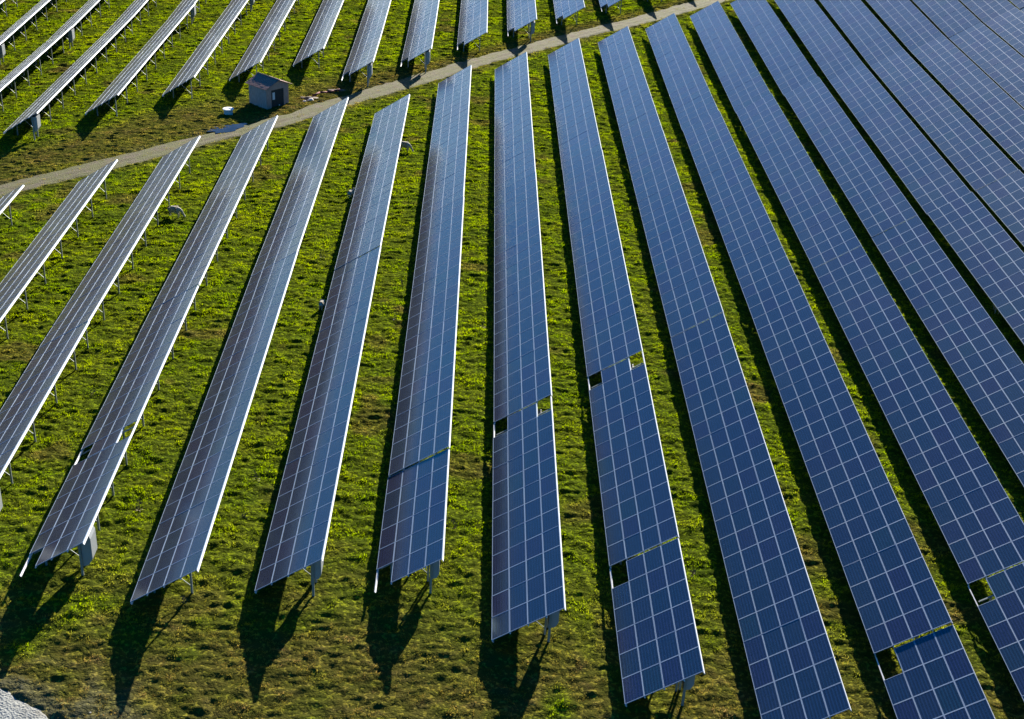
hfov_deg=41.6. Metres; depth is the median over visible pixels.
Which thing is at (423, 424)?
solar table
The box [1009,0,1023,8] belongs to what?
solar table
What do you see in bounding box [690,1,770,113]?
solar table
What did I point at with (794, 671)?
solar table
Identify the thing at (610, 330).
solar table
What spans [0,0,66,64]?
solar table
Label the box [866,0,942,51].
solar table
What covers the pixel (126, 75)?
solar table
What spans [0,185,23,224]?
solar table
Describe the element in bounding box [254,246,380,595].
solar table
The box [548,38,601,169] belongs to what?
solar table
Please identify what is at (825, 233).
solar table
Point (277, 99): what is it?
door
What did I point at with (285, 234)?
solar table
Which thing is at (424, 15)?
solar table
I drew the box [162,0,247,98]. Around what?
solar table
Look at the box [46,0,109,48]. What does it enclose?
solar table
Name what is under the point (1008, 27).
solar table
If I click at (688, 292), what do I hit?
solar table
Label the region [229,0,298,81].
solar table
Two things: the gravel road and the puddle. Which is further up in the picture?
the puddle
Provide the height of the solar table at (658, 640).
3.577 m
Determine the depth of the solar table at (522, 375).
95.56 m
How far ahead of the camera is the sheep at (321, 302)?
96.97 m
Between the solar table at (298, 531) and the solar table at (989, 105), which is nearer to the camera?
the solar table at (298, 531)
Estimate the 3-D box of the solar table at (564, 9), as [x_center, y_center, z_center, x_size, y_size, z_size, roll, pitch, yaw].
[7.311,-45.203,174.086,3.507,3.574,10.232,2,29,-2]
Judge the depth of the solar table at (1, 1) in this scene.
173.47 m
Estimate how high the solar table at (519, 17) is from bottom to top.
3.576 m
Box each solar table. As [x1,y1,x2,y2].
[0,0,17,15]
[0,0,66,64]
[0,26,71,110]
[0,159,117,338]
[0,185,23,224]
[0,321,89,510]
[3,16,133,140]
[20,436,130,576]
[39,135,200,347]
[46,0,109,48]
[74,285,198,464]
[85,3,195,115]
[107,0,156,34]
[130,252,297,604]
[151,115,277,310]
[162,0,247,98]
[168,0,205,23]
[228,0,256,11]
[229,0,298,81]
[251,97,348,277]
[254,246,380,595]
[293,0,345,67]
[334,94,409,269]
[341,35,380,86]
[351,0,390,51]
[374,449,449,593]
[388,196,463,476]
[401,24,435,72]
[406,0,438,39]
[421,65,471,218]
[457,11,487,51]
[459,0,487,25]
[491,396,565,642]
[494,52,535,193]
[494,172,551,423]
[507,0,529,12]
[507,0,536,40]
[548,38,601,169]
[554,0,584,24]
[562,149,642,378]
[588,351,678,568]
[598,26,662,149]
[599,0,621,13]
[609,538,704,706]
[625,130,723,337]
[645,13,718,130]
[671,313,851,718]
[683,111,794,297]
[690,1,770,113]
[730,0,817,94]
[736,93,861,268]
[745,274,952,655]
[774,0,861,81]
[785,77,916,237]
[814,246,1023,585]
[819,0,902,65]
[830,63,969,215]
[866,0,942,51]
[870,49,1017,191]
[872,215,1023,486]
[875,625,994,718]
[911,0,979,39]
[911,35,1023,169]
[928,192,1023,344]
[949,22,1023,107]
[960,0,1014,25]
[968,563,1023,700]
[976,170,1023,246]
[985,7,1023,55]
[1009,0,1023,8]
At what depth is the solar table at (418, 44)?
154.76 m
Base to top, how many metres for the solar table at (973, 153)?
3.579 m
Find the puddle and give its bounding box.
[207,123,246,132]
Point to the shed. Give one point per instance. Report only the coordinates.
(267, 92)
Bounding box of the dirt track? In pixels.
[0,0,727,196]
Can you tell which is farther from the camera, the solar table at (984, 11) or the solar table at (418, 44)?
the solar table at (984, 11)
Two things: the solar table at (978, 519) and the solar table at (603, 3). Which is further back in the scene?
the solar table at (603, 3)
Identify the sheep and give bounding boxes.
[167,205,185,216]
[319,299,325,309]
[347,188,354,198]
[400,141,413,151]
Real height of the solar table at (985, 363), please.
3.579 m
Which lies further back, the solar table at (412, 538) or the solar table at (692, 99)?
the solar table at (692, 99)
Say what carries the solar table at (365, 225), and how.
on the ground at (196, 672)
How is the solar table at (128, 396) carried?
on the ground at (196, 672)
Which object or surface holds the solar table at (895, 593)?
on the ground at (196, 672)
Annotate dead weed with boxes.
[134,499,142,511]
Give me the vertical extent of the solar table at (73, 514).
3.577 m
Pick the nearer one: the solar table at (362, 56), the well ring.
the well ring
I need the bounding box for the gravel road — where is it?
[0,689,47,718]
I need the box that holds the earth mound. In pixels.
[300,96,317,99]
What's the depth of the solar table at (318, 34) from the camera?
159.63 m
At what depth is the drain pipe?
143.49 m
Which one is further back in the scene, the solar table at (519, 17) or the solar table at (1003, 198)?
the solar table at (519, 17)
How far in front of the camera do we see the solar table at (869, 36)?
165.05 m
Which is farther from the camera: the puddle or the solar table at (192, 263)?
the puddle
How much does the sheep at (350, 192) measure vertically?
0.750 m
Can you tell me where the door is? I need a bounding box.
[271,88,283,106]
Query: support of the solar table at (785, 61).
on the ground at (196, 672)
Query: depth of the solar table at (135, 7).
167.01 m
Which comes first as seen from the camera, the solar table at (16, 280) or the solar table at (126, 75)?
the solar table at (16, 280)
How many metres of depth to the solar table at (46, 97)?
140.69 m
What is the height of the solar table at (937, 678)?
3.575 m
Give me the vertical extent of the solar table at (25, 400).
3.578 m
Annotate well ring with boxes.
[223,107,233,114]
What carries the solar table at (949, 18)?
on the ground at (196, 672)
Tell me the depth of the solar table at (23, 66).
147.52 m
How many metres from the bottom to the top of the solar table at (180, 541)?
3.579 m
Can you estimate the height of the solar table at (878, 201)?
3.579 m
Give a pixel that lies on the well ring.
(228, 110)
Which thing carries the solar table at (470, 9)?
on the ground at (196, 672)
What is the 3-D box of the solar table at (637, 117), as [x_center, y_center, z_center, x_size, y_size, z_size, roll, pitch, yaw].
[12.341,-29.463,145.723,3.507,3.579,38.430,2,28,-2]
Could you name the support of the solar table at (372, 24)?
on the ground at (196, 672)
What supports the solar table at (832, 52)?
on the ground at (196, 672)
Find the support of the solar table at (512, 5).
on the ground at (196, 672)
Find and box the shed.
[245,72,291,109]
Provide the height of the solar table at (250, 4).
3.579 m
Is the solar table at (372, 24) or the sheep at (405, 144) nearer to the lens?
the sheep at (405, 144)
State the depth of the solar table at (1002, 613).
68.27 m
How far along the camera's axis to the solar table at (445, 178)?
124.45 m
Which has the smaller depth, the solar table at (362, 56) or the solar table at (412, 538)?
the solar table at (412, 538)
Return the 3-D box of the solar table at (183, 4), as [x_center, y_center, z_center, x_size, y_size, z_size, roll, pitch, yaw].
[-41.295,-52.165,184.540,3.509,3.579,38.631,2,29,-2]
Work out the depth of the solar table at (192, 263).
106.80 m
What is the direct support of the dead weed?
on the ground at (196, 672)
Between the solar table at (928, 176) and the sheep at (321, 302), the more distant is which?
the solar table at (928, 176)
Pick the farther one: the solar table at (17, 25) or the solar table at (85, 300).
the solar table at (17, 25)
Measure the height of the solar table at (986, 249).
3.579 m
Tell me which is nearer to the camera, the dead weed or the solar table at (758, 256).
the dead weed
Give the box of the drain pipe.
[312,88,339,95]
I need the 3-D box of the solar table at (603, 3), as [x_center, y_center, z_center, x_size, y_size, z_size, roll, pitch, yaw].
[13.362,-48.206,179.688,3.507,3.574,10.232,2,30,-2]
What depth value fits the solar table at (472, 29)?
161.91 m
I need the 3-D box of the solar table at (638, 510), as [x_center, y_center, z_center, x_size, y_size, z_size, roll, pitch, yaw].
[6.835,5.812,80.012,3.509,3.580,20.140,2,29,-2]
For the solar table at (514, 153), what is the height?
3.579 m
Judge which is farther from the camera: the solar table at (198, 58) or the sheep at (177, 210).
the solar table at (198, 58)
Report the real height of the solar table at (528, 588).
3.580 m
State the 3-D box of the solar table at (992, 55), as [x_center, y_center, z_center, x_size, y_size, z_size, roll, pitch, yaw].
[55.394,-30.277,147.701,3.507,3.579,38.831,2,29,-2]
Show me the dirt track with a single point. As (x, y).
(82, 170)
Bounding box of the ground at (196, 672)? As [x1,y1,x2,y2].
[0,0,1023,718]

